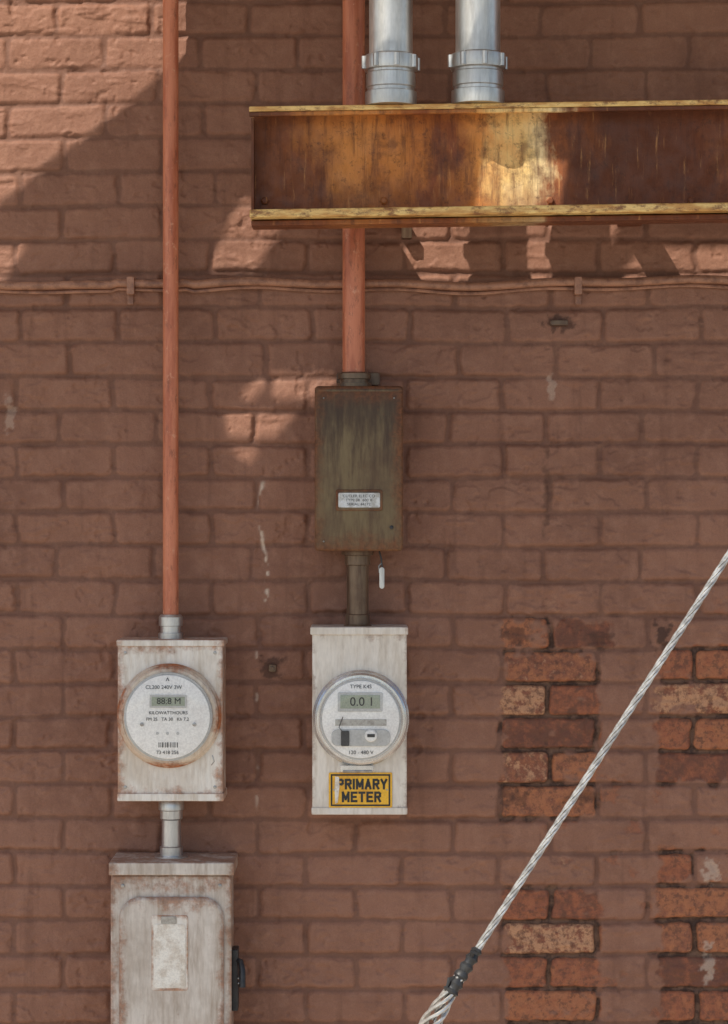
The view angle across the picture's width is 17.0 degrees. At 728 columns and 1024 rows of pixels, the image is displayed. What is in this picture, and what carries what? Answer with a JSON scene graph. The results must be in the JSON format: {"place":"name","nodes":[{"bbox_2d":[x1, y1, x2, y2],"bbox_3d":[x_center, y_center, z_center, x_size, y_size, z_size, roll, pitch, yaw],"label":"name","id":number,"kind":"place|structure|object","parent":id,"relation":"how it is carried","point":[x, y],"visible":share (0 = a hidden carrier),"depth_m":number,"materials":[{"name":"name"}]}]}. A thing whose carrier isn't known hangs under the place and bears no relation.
{"place":"outdoors","nodes":[
{"label":"outdoors","id":0,"kind":"place"},
{"label":"pavement","id":1,"kind":"structure","parent":0,"visible":0},
{"bbox_2d":[0,0,727,1023],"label":"brick wall","id":2,"kind":"structure","parent":1,"relation":"on","point":[550,566],"depth_m":5.00,"materials":[{"name":"brown brick"}]},
{"bbox_2d":[158,0,182,638],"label":"electrical conduit","id":3,"kind":"object","parent":2,"relation":"attached to","point":[170,621],"visible":0.95,"depth_m":4.93,"materials":[{"name":"metal"}]},
{"bbox_2d":[109,852,245,1023],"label":"disconnect switch box","id":4,"kind":"object","parent":2,"relation":"attached to","point":[175,959],"visible":1,"depth_m":4.86,"materials":[{"name":"grey metal"}]},
{"bbox_2d":[116,637,227,858],"bbox_3d":[-0.389,0.483,4.913,0.217,0.453,0.182,0,0,0],"label":"electric meter","id":5,"kind":"object","parent":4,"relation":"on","point":[171,715],"visible":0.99,"depth_m":4.88,"materials":[{"name":"grey metal"}]},
{"bbox_2d":[269,664,275,671],"bbox_3d":[-0.188,0.321,4.994,0.016,0.016,0.016,0,0,0],"label":"wall anchor bolt","id":6,"kind":"object","parent":2,"relation":"attached to","point":[272,667],"depth_m":4.99,"materials":[{"name":"grey metal"}]},
{"bbox_2d":[337,0,371,385],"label":"electrical conduit","id":7,"kind":"object","parent":2,"relation":"attached to","point":[353,373],"visible":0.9,"depth_m":4.92,"materials":[{"name":"orange metal"}]},
{"bbox_2d":[310,624,408,814],"bbox_3d":[-0.009,0.419,4.913,0.198,0.376,0.182,0,0,0],"label":"electric meter","id":8,"kind":"object","parent":2,"relation":"attached to","point":[360,717],"visible":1,"depth_m":4.88,"materials":[{"name":"grey metal"}]},
{"bbox_2d":[315,373,402,625],"bbox_3d":[-0.010,-0.024,4.937,0.177,0.525,0.133,0,0,0],"label":"ct junction box","id":9,"kind":"object","parent":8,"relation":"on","point":[358,476],"visible":0.98,"depth_m":4.88,"materials":[{"name":"metal"}]},
{"bbox_2d":[336,490,382,510],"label":"label frame","id":10,"kind":"structure","parent":9,"relation":"in","point":[380,508],"depth_m":4.87,"materials":[{"name":"metal"}]},
{"bbox_2d":[329,772,391,807],"bbox_3d":[-0.007,0.558,4.883,0.127,0.071,0.003,0,0,0],"label":"primary meter sign","id":11,"kind":"object","parent":8,"relation":"attached to","point":[361,790],"visible":1,"depth_m":4.88,"materials":[{"name":"yellow metal"}]},
{"bbox_2d":[0,275,727,304],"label":"wall cable","id":12,"kind":"object","parent":2,"relation":"attached to","point":[131,286],"depth_m":4.97,"materials":[{"name":"brown rubber"}]},
{"bbox_2d":[402,228,567,325],"bbox_3d":[0.248,-0.485,4.986,0.342,0.203,0.032,0,0,0],"label":"wall anchor bolt","id":13,"kind":"object","parent":2,"relation":"attached to","point":[406,233],"depth_m":4.99,"materials":[{"name":"metal"}]},
{"bbox_2d":[250,202,727,220],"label":"bottom flange","id":14,"kind":"object","parent":2,"relation":"attached to","point":[487,211],"visible":0.8,"depth_m":4.67,"materials":[{"name":"metal"}]},
{"bbox_2d":[251,118,254,208],"bbox_3d":[-0.216,-0.674,4.746,0.006,0.185,0.042,0,0,0],"label":"end plate","id":15,"kind":"object","parent":14,"relation":"on","point":[252,163],"visible":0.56,"depth_m":4.72,"materials":[{"name":"metal"}]},
{"bbox_2d":[261,197,694,203],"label":"bolts","id":16,"kind":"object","parent":14,"relation":"on","point":[384,200],"depth_m":4.76,"materials":[{"name":"brown metal"}]},
{"bbox_2d":[251,214,727,229],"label":"bottom plate","id":17,"kind":"object","parent":14,"relation":"attached to","point":[486,221],"visible":1,"depth_m":4.70,"materials":[{"name":"brown metal"}]},
{"bbox_2d":[254,110,727,208],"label":"web","id":18,"kind":"object","parent":14,"relation":"on","point":[495,159],"visible":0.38,"depth_m":4.77,"materials":[{"name":"metal"}]},
{"bbox_2d":[249,100,727,111],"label":"top flange","id":19,"kind":"object","parent":18,"relation":"on","point":[483,105],"visible":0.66,"depth_m":4.71,"materials":[{"name":"paint"}]},
{"bbox_2d":[361,0,419,104],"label":"galvanised service pipe","id":20,"kind":"object","parent":19,"relation":"on","point":[390,63],"visible":0.96,"depth_m":4.70,"materials":[{"name":"metal"}]},
{"bbox_2d":[448,0,507,103],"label":"galvanised service pipe","id":21,"kind":"object","parent":19,"relation":"on","point":[477,62],"visible":0.98,"depth_m":4.70,"materials":[{"name":"metal"}]},
{"bbox_2d":[249,105,727,116],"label":"top lip","id":22,"kind":"object","parent":19,"relation":"attached to","point":[488,111],"visible":1,"depth_m":4.71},
{"bbox_2d":[419,550,727,1023],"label":"guy wire","id":23,"kind":"object","parent":1,"relation":"on","point":[453,987],"visible":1,"depth_m":4.01,"materials":[{"name":"grey metal"}]}
]}

